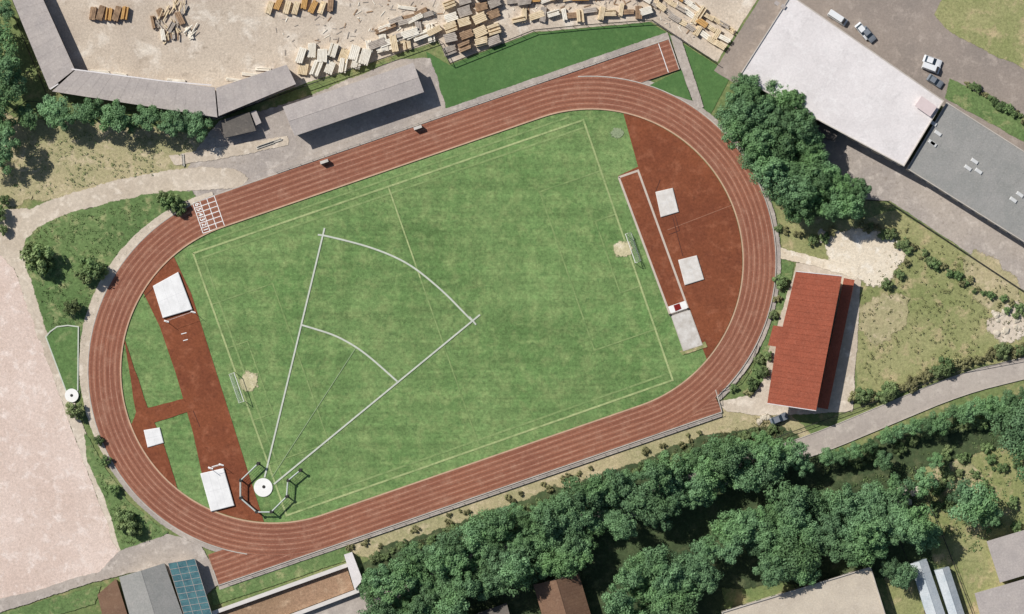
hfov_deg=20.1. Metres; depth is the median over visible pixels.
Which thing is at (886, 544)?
deciduous tree
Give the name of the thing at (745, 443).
deciduous tree
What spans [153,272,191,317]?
pole vault mat
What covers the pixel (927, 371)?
hedge shrub
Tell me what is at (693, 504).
deciduous tree
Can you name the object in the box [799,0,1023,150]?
asphalt yard
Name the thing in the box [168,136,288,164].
side path
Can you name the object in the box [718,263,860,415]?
grandstand apron
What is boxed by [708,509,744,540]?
deciduous tree
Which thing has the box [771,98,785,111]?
deciduous tree
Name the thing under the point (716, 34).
lumber stack
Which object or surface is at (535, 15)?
lumber stack
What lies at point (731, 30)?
lumber stack
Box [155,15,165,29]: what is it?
log pile
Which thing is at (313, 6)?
lumber stack
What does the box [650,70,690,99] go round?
grass wedge
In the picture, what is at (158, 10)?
lumber stack
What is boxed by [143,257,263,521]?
jumping runway
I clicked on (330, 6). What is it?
lumber stack
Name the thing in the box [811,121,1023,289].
northeast paving
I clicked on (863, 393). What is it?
hedge shrub
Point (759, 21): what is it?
narrow paving
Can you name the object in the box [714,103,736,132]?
deciduous tree
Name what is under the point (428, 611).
deciduous tree
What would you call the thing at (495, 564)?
deciduous tree
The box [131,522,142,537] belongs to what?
shrub
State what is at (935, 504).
shrub
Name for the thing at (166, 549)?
grey path
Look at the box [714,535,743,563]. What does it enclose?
deciduous tree
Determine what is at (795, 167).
deciduous tree
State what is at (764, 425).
weeds
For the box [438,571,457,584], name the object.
deciduous tree
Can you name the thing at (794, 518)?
deciduous tree
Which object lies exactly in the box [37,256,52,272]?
shrub
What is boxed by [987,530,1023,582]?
garage
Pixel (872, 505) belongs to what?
deciduous tree
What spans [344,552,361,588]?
pump house
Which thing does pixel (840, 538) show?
deciduous tree
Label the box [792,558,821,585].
deciduous tree
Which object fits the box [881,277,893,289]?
hedge shrub
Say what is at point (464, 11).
lumber stack
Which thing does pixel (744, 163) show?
deciduous tree
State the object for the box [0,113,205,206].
dry grass area
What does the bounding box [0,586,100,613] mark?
lane verge
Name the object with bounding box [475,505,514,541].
deciduous tree
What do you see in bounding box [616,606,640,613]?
deciduous tree
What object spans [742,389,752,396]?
hedge shrub
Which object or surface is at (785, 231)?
hedge shrub
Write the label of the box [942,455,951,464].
shrub
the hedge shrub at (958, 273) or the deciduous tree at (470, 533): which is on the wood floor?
the deciduous tree at (470, 533)
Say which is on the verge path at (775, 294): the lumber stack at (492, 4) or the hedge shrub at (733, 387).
the hedge shrub at (733, 387)
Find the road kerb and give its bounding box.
[303,357,1023,613]
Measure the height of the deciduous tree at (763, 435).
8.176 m
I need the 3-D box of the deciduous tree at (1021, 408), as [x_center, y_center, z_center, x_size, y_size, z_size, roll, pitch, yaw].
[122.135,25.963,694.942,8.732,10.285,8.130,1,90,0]
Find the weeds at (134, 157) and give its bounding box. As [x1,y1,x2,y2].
[10,130,198,193]
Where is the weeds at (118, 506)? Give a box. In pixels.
[91,451,159,544]
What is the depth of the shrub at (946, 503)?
698.86 m
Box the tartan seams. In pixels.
[144,180,682,426]
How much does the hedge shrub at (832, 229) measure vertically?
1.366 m
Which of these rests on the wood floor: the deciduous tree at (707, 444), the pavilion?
the deciduous tree at (707, 444)
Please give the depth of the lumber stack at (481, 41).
698.12 m
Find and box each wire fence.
[5,101,216,118]
[10,7,48,97]
[217,20,717,118]
[684,359,1022,472]
[840,199,1023,291]
[914,467,972,613]
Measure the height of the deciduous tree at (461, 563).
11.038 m
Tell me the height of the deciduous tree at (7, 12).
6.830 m
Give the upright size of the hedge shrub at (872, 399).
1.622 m
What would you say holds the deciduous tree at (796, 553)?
on the wood floor
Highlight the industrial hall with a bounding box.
[738,0,943,166]
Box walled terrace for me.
[212,563,358,613]
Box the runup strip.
[124,340,190,487]
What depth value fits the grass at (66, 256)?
699.74 m
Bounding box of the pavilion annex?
[98,579,127,613]
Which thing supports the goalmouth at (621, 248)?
on the football pitch
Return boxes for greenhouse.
[910,558,944,613]
[934,566,963,613]
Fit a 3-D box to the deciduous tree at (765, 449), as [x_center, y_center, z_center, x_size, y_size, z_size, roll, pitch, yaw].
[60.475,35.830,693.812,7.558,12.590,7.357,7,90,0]
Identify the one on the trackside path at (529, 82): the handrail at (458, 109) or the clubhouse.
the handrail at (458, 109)
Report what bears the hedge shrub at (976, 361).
on the meadow
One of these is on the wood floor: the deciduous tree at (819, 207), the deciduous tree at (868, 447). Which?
the deciduous tree at (868, 447)
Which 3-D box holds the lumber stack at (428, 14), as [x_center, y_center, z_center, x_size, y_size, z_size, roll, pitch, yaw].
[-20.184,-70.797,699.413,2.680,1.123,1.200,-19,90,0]
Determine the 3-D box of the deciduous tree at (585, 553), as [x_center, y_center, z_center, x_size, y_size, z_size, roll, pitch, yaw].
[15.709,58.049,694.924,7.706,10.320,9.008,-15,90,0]
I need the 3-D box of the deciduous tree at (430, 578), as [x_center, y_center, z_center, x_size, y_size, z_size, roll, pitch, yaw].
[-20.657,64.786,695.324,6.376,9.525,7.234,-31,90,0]
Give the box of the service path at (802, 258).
[780,248,858,276]
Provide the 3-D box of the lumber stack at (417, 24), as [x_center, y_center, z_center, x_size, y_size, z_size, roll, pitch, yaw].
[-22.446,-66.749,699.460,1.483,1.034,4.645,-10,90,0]
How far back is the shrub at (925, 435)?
698.66 m
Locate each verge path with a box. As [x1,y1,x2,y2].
[106,459,303,559]
[219,413,721,589]
[640,80,780,399]
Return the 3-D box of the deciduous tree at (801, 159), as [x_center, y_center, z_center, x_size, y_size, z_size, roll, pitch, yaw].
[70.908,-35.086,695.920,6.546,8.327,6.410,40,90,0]
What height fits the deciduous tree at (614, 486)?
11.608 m
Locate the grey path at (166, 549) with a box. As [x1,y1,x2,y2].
[0,534,217,611]
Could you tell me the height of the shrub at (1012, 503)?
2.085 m
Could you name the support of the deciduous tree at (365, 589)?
on the wood floor
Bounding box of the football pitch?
[121,110,742,521]
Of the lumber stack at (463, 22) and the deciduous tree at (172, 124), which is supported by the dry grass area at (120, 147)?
the deciduous tree at (172, 124)
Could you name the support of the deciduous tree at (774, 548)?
on the wood floor
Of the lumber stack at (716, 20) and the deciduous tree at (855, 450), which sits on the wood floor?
the deciduous tree at (855, 450)
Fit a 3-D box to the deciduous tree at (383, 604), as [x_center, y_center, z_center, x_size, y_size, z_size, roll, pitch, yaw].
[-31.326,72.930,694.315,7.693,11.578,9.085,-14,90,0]
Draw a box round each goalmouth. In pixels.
[239,371,257,391]
[613,241,632,256]
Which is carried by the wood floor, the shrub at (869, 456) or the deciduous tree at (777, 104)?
the shrub at (869, 456)
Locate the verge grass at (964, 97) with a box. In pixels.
[945,79,1023,141]
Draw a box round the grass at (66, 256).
[24,190,195,396]
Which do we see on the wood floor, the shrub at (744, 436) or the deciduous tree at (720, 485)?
the deciduous tree at (720, 485)
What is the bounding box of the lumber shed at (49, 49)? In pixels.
[13,0,295,116]
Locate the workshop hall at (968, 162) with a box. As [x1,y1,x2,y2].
[905,102,1023,243]
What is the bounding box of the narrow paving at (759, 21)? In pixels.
[714,0,786,83]
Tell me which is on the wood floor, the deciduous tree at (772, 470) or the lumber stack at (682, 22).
the deciduous tree at (772, 470)
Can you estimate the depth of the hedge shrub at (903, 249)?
698.73 m
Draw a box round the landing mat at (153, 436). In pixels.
[144,427,163,446]
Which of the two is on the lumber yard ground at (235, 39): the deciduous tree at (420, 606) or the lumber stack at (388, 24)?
the lumber stack at (388, 24)
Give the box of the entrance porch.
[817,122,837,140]
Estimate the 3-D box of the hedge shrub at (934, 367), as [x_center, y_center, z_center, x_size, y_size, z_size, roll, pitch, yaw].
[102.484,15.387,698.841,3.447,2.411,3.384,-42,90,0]
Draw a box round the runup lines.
[668,205,731,229]
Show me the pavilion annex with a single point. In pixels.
(110, 599)
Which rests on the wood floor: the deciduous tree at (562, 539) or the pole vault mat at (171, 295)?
the deciduous tree at (562, 539)
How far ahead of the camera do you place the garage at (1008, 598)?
697.00 m
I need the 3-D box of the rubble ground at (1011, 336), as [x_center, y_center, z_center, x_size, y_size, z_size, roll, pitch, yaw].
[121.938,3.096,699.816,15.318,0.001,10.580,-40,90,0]
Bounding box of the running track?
[87,38,775,585]
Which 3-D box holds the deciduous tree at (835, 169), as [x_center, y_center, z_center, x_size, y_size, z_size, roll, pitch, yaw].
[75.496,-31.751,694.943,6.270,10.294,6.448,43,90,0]
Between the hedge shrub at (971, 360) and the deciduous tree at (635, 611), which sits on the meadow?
the hedge shrub at (971, 360)
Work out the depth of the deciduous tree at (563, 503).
689.37 m
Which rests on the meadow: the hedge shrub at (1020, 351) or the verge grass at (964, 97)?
the hedge shrub at (1020, 351)
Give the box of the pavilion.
[119,563,181,613]
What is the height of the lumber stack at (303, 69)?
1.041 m
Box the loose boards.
[275,0,701,58]
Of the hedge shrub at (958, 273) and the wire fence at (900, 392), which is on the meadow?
the hedge shrub at (958, 273)
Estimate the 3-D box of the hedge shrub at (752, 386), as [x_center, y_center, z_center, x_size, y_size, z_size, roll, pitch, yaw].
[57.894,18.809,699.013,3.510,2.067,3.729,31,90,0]
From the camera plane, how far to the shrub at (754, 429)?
698.97 m
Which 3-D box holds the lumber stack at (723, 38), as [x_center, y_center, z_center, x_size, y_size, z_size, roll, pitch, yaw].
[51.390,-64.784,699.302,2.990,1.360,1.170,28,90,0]
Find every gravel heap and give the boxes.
[756,415,770,424]
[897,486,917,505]
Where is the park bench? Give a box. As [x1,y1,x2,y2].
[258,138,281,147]
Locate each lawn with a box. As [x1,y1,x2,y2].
[211,545,349,605]
[426,22,727,113]
[934,0,1023,68]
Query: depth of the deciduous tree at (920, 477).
693.48 m
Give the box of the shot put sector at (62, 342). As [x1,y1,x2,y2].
[45,325,78,401]
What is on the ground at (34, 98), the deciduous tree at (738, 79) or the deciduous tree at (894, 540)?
the deciduous tree at (738, 79)
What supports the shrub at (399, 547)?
on the ground at (34, 98)
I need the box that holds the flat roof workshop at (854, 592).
[721,567,884,613]
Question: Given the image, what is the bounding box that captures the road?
[304,358,1023,613]
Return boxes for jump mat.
[656,188,678,216]
[678,255,703,284]
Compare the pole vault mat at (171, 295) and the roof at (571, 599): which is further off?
the pole vault mat at (171, 295)
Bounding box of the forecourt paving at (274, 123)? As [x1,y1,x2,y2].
[187,58,445,196]
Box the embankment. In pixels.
[335,408,810,558]
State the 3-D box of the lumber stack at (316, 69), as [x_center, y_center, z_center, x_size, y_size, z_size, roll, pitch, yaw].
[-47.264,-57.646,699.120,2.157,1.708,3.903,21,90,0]
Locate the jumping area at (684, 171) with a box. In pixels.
[619,113,741,358]
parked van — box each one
[827,9,847,25]
[921,62,939,73]
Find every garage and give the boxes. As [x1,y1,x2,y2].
[975,579,1023,613]
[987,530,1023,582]
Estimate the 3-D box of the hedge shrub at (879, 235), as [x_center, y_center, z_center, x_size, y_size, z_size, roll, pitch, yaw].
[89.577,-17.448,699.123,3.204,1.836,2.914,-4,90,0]
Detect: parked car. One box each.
[769,412,787,424]
[854,22,866,39]
[863,26,875,42]
[922,55,941,66]
[926,74,943,88]
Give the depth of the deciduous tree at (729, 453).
687.77 m
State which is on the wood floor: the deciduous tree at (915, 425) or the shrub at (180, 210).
the deciduous tree at (915, 425)
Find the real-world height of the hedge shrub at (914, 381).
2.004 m
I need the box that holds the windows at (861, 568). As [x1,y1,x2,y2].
[727,568,862,609]
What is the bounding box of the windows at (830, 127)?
[830,127,897,163]
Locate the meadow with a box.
[778,210,1023,405]
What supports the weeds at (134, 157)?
on the dry grass area at (120, 147)
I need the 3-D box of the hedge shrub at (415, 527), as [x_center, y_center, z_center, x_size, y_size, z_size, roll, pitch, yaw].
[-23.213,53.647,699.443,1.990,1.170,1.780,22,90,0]
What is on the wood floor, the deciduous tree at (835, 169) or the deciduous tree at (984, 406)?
the deciduous tree at (984, 406)
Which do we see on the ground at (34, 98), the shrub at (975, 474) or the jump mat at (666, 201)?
the shrub at (975, 474)
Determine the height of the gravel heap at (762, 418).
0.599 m
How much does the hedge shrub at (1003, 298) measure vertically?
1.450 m
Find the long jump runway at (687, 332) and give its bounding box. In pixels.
[618,169,706,354]
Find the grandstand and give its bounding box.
[767,271,854,410]
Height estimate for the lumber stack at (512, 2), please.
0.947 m
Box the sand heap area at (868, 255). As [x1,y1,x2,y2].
[825,228,906,287]
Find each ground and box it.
[0,0,1023,613]
[0,256,118,598]
[44,0,756,118]
[884,444,1023,613]
[986,300,1023,343]
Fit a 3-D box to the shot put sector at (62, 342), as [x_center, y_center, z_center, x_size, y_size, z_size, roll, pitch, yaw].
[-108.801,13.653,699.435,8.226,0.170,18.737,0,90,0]
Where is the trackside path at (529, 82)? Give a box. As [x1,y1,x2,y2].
[243,32,669,184]
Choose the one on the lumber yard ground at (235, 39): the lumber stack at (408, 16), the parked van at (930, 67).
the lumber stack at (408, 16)
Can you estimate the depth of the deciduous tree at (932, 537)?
692.57 m
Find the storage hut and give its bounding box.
[221,112,255,137]
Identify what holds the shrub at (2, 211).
on the dry grass area at (120, 147)
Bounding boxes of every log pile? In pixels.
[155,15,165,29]
[157,5,169,20]
[164,18,180,34]
[169,0,184,13]
[183,23,197,35]
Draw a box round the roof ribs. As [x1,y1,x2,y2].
[538,576,587,613]
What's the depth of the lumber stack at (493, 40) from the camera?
698.45 m
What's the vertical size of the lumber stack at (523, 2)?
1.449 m
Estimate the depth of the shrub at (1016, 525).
698.61 m
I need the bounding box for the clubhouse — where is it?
[283,63,423,135]
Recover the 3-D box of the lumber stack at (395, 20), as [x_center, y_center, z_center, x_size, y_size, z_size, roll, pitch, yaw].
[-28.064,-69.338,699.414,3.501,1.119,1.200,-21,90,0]
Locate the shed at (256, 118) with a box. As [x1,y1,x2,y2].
[251,110,260,124]
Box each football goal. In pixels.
[229,372,243,402]
[625,232,640,262]
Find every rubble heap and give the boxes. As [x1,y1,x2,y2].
[817,229,835,242]
[991,309,1020,336]
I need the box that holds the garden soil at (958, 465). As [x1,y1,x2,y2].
[933,460,983,495]
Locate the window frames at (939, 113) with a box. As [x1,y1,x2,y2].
[909,113,1023,242]
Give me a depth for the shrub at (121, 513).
697.13 m
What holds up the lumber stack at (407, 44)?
on the lumber yard ground at (235, 39)
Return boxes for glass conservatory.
[168,559,211,613]
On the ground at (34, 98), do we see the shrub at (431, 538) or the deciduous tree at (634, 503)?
the shrub at (431, 538)
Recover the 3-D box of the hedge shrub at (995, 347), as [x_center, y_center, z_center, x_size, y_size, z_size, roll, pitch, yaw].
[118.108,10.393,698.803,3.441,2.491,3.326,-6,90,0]
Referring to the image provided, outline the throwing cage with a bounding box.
[239,462,301,513]
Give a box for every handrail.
[230,414,721,583]
[278,46,641,171]
[719,344,757,392]
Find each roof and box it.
[477,603,508,613]
[533,573,590,613]
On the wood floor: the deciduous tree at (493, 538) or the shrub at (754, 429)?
the deciduous tree at (493, 538)
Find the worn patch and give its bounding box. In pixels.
[610,128,623,137]
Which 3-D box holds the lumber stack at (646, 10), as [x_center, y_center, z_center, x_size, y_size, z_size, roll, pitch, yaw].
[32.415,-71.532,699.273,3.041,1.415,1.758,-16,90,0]
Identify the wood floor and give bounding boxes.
[359,398,1022,613]
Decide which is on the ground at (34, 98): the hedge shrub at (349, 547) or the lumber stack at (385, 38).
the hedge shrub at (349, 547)
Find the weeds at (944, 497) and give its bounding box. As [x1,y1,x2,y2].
[837,419,1023,563]
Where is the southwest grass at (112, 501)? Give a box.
[84,432,167,549]
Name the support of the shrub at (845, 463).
on the ground at (34, 98)
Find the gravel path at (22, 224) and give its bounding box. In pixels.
[0,167,247,550]
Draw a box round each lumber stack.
[89,7,96,19]
[91,70,109,72]
[96,5,105,20]
[105,7,112,20]
[112,6,121,21]
[121,6,128,19]
[150,16,156,28]
[156,8,164,17]
[160,29,165,40]
[166,20,175,32]
[174,11,184,25]
[180,4,187,13]
[226,77,240,81]
[242,72,256,75]
[255,67,270,70]
[265,0,274,14]
[273,0,282,10]
[283,0,291,13]
[291,1,299,14]
[295,47,306,63]
[298,63,308,75]
[301,0,307,9]
[307,42,315,57]
[308,0,318,13]
[309,60,322,76]
[317,1,326,14]
[317,49,327,62]
[324,60,335,74]
[327,0,333,11]
[327,43,338,57]
[338,48,349,62]
[338,58,347,72]
[348,44,360,61]
[351,54,360,69]
[358,48,371,65]
[365,40,372,52]
[368,37,386,49]
[374,26,387,33]
[376,44,394,52]
[378,23,390,31]
[379,34,388,50]
[381,38,397,47]
[386,23,396,29]
[388,15,402,23]
[389,35,398,52]
[392,30,410,40]
[397,18,411,25]
[398,5,415,10]
[401,27,418,38]
[402,39,411,49]
[403,14,413,19]
[408,13,422,23]
[412,31,428,41]
[414,7,427,14]
[415,21,423,40]
[423,10,433,17]
[425,23,434,42]
[427,24,441,36]
[442,0,455,9]
[442,44,456,56]
[443,21,457,33]
[443,32,456,43]
[444,11,457,22]
[457,5,471,17]
[457,17,470,27]
[458,0,471,5]
[458,40,471,52]
[459,29,473,40]
[472,11,487,24]
[472,25,487,38]
[474,36,487,47]
[475,1,487,11]
[487,0,501,8]
[487,8,500,19]
[487,23,500,35]
[487,34,500,46]
[506,0,517,3]
[512,16,525,22]
[517,0,531,5]
[522,8,526,22]
[529,10,544,20]
[539,6,546,21]
[547,9,559,17]
[561,8,567,20]
[567,12,578,18]
[576,9,583,22]
[582,7,596,13]
[597,6,605,20]
[602,9,615,15]
[618,3,623,16]
[621,9,633,14]
[635,5,641,18]
[639,6,652,15]
[655,2,666,11]
[662,6,672,14]
[668,1,677,9]
[668,12,680,22]
[675,4,686,12]
[677,19,687,26]
[683,0,692,5]
[684,7,694,18]
[685,23,695,31]
[688,4,699,11]
[691,11,700,24]
[692,25,701,36]
[695,17,708,28]
[696,5,706,18]
[699,30,710,39]
[704,13,713,21]
[706,24,715,32]
[706,36,716,45]
[712,28,721,39]
[713,16,723,25]
[714,39,726,49]
[718,34,730,42]
[719,20,729,28]
[725,26,735,33]
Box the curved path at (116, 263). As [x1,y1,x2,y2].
[79,192,212,458]
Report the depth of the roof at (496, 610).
695.47 m
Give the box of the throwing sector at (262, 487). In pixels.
[254,228,479,496]
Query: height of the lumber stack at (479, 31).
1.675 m
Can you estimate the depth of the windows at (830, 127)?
697.72 m
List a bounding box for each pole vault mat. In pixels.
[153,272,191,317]
[200,468,233,510]
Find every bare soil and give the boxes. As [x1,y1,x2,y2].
[858,292,909,344]
[962,249,1023,312]
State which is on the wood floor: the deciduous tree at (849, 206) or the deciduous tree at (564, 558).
the deciduous tree at (564, 558)
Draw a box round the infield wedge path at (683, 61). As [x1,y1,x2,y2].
[670,35,702,108]
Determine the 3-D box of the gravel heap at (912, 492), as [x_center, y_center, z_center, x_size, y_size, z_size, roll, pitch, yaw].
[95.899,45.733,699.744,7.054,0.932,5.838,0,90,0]
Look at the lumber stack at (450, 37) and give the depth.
698.04 m
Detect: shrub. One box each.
[0,195,9,205]
[0,205,6,221]
[0,224,7,235]
[19,243,53,275]
[23,241,33,258]
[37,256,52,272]
[62,299,80,315]
[65,401,82,417]
[75,269,88,284]
[75,411,84,420]
[80,255,104,283]
[93,435,104,445]
[94,267,108,279]
[100,454,111,464]
[108,485,119,495]
[114,506,132,522]
[115,510,137,535]
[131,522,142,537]
[155,190,167,202]
[159,193,180,212]
[173,201,187,215]
[345,544,353,550]
[369,550,382,563]
[380,553,388,560]
[395,543,404,550]
[399,538,407,546]
[412,525,419,532]
[427,534,435,543]
[446,519,452,526]
[448,524,457,529]
[546,484,553,492]
[638,461,645,471]
[642,446,649,454]
[678,441,685,448]
[729,383,738,391]
[737,430,750,440]
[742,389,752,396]
[746,376,759,391]
[750,427,758,435]
[752,367,759,377]
[753,353,763,363]
[758,365,769,377]
[763,351,771,360]
[767,423,777,432]
[768,310,778,318]
[772,273,788,289]
[772,295,781,302]
[774,223,782,231]
[783,226,788,235]
[792,231,803,237]
[807,233,818,245]
[819,231,829,244]
[820,464,829,474]
[829,225,836,236]
[838,459,848,468]
[847,391,859,401]
[849,455,866,468]
[854,386,870,404]
[858,219,865,228]
[862,225,872,233]
[865,388,874,397]
[866,445,878,459]
[869,391,876,403]
[874,390,887,403]
[877,229,888,239]
[877,444,884,452]
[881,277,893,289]
[881,383,897,401]
[882,380,899,396]
[887,228,897,239]
[892,441,907,456]
[893,268,904,279]
[899,236,909,247]
[899,241,909,251]
[903,259,910,266]
[904,246,913,254]
[904,381,917,393]
[906,374,917,387]
[906,434,919,446]
[919,373,929,381]
[921,249,928,256]
[921,431,931,439]
[924,256,932,266]
[925,367,933,377]
[927,257,941,268]
[928,365,938,378]
[929,500,942,511]
[931,482,943,495]
[935,356,955,376]
[937,427,950,440]
[939,465,949,473]
[939,477,946,487]
[941,445,952,456]
[941,469,954,480]
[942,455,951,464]
[942,496,952,506]
[944,528,953,536]
[945,269,953,276]
[947,357,961,366]
[950,417,964,433]
[954,271,963,280]
[955,469,963,478]
[956,452,967,463]
[957,361,968,369]
[958,280,965,286]
[962,357,969,363]
[965,420,977,430]
[966,275,973,283]
[967,355,973,365]
[971,83,981,92]
[971,470,979,479]
[972,415,988,430]
[973,355,982,363]
[978,477,987,488]
[980,443,993,453]
[984,353,991,360]
[985,453,995,464]
[987,291,995,299]
[987,346,995,354]
[990,96,998,105]
[990,350,997,359]
[993,522,1002,528]
[994,345,1005,356]
[995,341,1012,359]
[996,101,1003,110]
[997,463,1008,472]
[999,294,1007,302]
[1002,103,1011,113]
[1003,306,1010,314]
[1006,499,1017,510]
[1007,106,1014,114]
[1008,298,1015,306]
[1009,349,1015,359]
[1010,521,1021,532]
[1012,311,1019,318]
[1012,347,1023,356]
[1012,461,1021,468]
[1013,302,1023,313]
[1015,344,1023,355]
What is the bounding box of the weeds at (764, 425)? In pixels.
[407,413,789,546]
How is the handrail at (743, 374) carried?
on the grandstand apron
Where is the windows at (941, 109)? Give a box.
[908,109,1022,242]
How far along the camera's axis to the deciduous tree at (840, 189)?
690.75 m
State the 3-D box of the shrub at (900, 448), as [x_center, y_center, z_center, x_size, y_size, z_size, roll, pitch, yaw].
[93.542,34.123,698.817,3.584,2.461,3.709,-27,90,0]
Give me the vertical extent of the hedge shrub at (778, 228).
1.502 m
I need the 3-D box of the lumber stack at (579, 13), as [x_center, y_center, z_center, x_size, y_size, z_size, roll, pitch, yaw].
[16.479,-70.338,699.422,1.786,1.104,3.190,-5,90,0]
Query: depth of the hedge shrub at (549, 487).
699.13 m
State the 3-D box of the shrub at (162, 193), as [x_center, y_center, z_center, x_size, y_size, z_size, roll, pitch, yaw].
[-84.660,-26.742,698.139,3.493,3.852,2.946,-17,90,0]
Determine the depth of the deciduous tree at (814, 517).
694.98 m
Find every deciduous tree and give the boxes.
[0,0,15,22]
[0,19,14,49]
[0,42,21,83]
[0,68,27,95]
[0,78,22,116]
[0,116,16,141]
[0,123,21,158]
[0,154,12,174]
[17,104,39,129]
[36,94,72,126]
[50,106,74,131]
[71,97,98,125]
[89,97,107,118]
[99,98,131,131]
[121,115,138,134]
[131,104,158,130]
[156,108,183,136]
[178,109,197,133]
[184,111,212,141]
[356,607,385,613]
[358,583,384,600]
[361,563,393,592]
[365,596,395,613]
[369,569,406,604]
[386,557,418,589]
[388,544,427,575]
[392,594,409,612]
[396,606,408,613]
[402,586,420,603]
[402,595,425,613]
[403,540,423,564]
[409,600,435,613]
[412,562,428,587]
[417,567,436,589]
[418,581,440,605]
[422,542,438,563]
[422,545,456,579]
[422,597,443,613]
[432,526,468,561]
[434,575,462,605]
[434,586,469,613]
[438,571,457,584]
[444,549,469,576]
[452,571,480,600]
[457,569,473,589]
[460,521,492,553]
[464,555,480,572]
[468,507,495,535]
[469,536,499,566]
[472,556,498,576]
[473,570,500,600]
[473,571,490,585]
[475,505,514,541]
[482,532,503,542]
[485,549,524,586]
[486,542,504,560]
[493,564,531,597]
[494,523,511,545]
[498,551,534,585]
[503,502,525,526]
[505,531,525,553]
[508,525,544,560]
[510,525,532,537]
[512,509,531,532]
[525,563,537,584]
[526,525,550,555]
[526,555,542,572]
[528,507,558,534]
[530,501,546,518]
[533,552,564,579]
[538,530,565,550]
[543,495,555,506]
[544,504,576,536]
[545,488,578,522]
[550,541,565,557]
[551,544,586,578]
[552,527,585,556]
[557,512,584,540]
[561,475,602,513]
[565,538,593,567]
[573,504,596,525]
[576,530,598,554]
[583,477,608,502]
[583,509,607,536]
[586,473,619,510]
[587,501,607,514]
[601,582,635,613]
[602,468,630,505]
[602,507,622,526]
[605,502,621,510]
[608,510,637,540]
[613,555,644,592]
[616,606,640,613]
[618,481,639,507]
[619,483,657,518]
[620,468,637,487]
[622,497,644,519]
[624,550,652,573]
[628,575,654,597]
[629,587,649,607]
[636,459,671,492]
[637,543,671,583]
[639,490,681,531]
[639,601,657,613]
[643,509,662,528]
[644,578,679,613]
[651,486,677,510]
[652,563,682,597]
[655,475,676,495]
[655,591,698,613]
[658,450,693,489]
[664,576,703,611]
[665,550,688,567]
[666,488,688,509]
[668,552,700,593]
[671,473,691,490]
[678,486,703,509]
[682,451,698,474]
[684,473,719,500]
[684,554,714,582]
[689,496,712,506]
[689,532,721,564]
[690,446,712,469]
[691,455,720,480]
[695,561,723,593]
[701,437,722,456]
[706,433,749,472]
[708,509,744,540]
[711,448,741,479]
[711,473,726,492]
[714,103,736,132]
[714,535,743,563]
[720,118,752,149]
[720,474,739,487]
[722,508,757,545]
[724,83,744,106]
[724,464,744,483]
[725,101,741,112]
[726,107,760,134]
[730,73,748,86]
[731,97,763,125]
[731,437,752,464]
[731,458,763,492]
[736,147,755,172]
[738,84,764,109]
[738,125,758,150]
[739,74,761,91]
[742,125,777,160]
[742,535,761,556]
[745,505,767,534]
[746,123,774,150]
[747,149,778,170]
[748,463,774,489]
[749,155,783,190]
[749,430,768,448]
[750,442,780,472]
[751,519,781,550]
[752,551,794,588]
[753,446,789,484]
[754,95,774,118]
[757,104,784,134]
[758,504,780,534]
[759,170,792,201]
[760,79,778,95]
[763,480,808,521]
[765,540,785,559]
[766,434,785,452]
[767,85,791,110]
[768,129,798,159]
[769,101,796,132]
[770,125,788,144]
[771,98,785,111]
[771,191,799,215]
[771,553,789,581]
[774,437,808,465]
[776,517,804,542]
[777,500,811,532]
[777,533,821,579]
[778,156,792,176]
[779,123,800,142]
[783,152,798,162]
[784,89,805,112]
[784,172,798,186]
[785,161,804,177]
[785,199,818,225]
[786,139,800,157]
[787,108,815,138]
[788,173,819,205]
[791,123,825,152]
[791,452,814,477]
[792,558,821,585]
[794,108,812,122]
[794,152,819,174]
[796,156,827,183]
[796,520,825,547]
[798,141,825,158]
[798,485,823,514]
[802,538,829,557]
[804,144,828,166]
[805,505,830,526]
[806,183,825,204]
[809,490,831,515]
[811,170,833,192]
[814,197,828,216]
[815,512,847,543]
[817,189,834,199]
[818,447,836,466]
[820,160,840,180]
[820,200,839,221]
[823,482,861,520]
[825,533,859,562]
[826,179,850,203]
[828,171,846,185]
[831,191,865,219]
[833,447,850,464]
[833,509,853,531]
[835,524,857,558]
[838,173,853,187]
[840,507,889,552]
[843,536,886,567]
[845,501,879,534]
[846,441,864,459]
[850,177,871,201]
[852,489,887,515]
[854,479,884,507]
[859,502,891,534]
[862,438,878,453]
[867,532,891,558]
[873,450,892,470]
[876,425,896,443]
[879,556,901,580]
[881,503,915,545]
[882,472,913,507]
[884,503,916,538]
[890,561,917,589]
[892,421,905,438]
[896,503,934,546]
[904,418,923,435]
[908,467,939,498]
[909,518,942,554]
[921,416,937,435]
[927,452,943,469]
[928,411,952,435]
[944,403,958,417]
[946,478,971,502]
[948,481,999,526]
[955,400,976,424]
[973,394,998,420]
[980,506,1003,528]
[987,403,1023,450]
[993,396,1007,413]
[1002,389,1019,406]
[1004,399,1023,425]
[1004,433,1023,463]
[1016,466,1023,482]
[1017,386,1023,401]
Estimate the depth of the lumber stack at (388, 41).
698.42 m
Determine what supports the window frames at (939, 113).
in the workshop hall at (968, 162)
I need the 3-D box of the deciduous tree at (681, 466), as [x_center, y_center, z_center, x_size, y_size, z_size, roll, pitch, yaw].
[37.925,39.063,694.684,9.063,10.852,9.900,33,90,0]
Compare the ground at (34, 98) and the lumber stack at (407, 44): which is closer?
the lumber stack at (407, 44)
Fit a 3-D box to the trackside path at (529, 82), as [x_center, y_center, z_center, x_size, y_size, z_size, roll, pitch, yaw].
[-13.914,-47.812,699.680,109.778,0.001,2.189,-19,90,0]
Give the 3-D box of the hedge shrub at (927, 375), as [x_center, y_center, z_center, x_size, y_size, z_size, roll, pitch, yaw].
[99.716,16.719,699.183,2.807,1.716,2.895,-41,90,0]

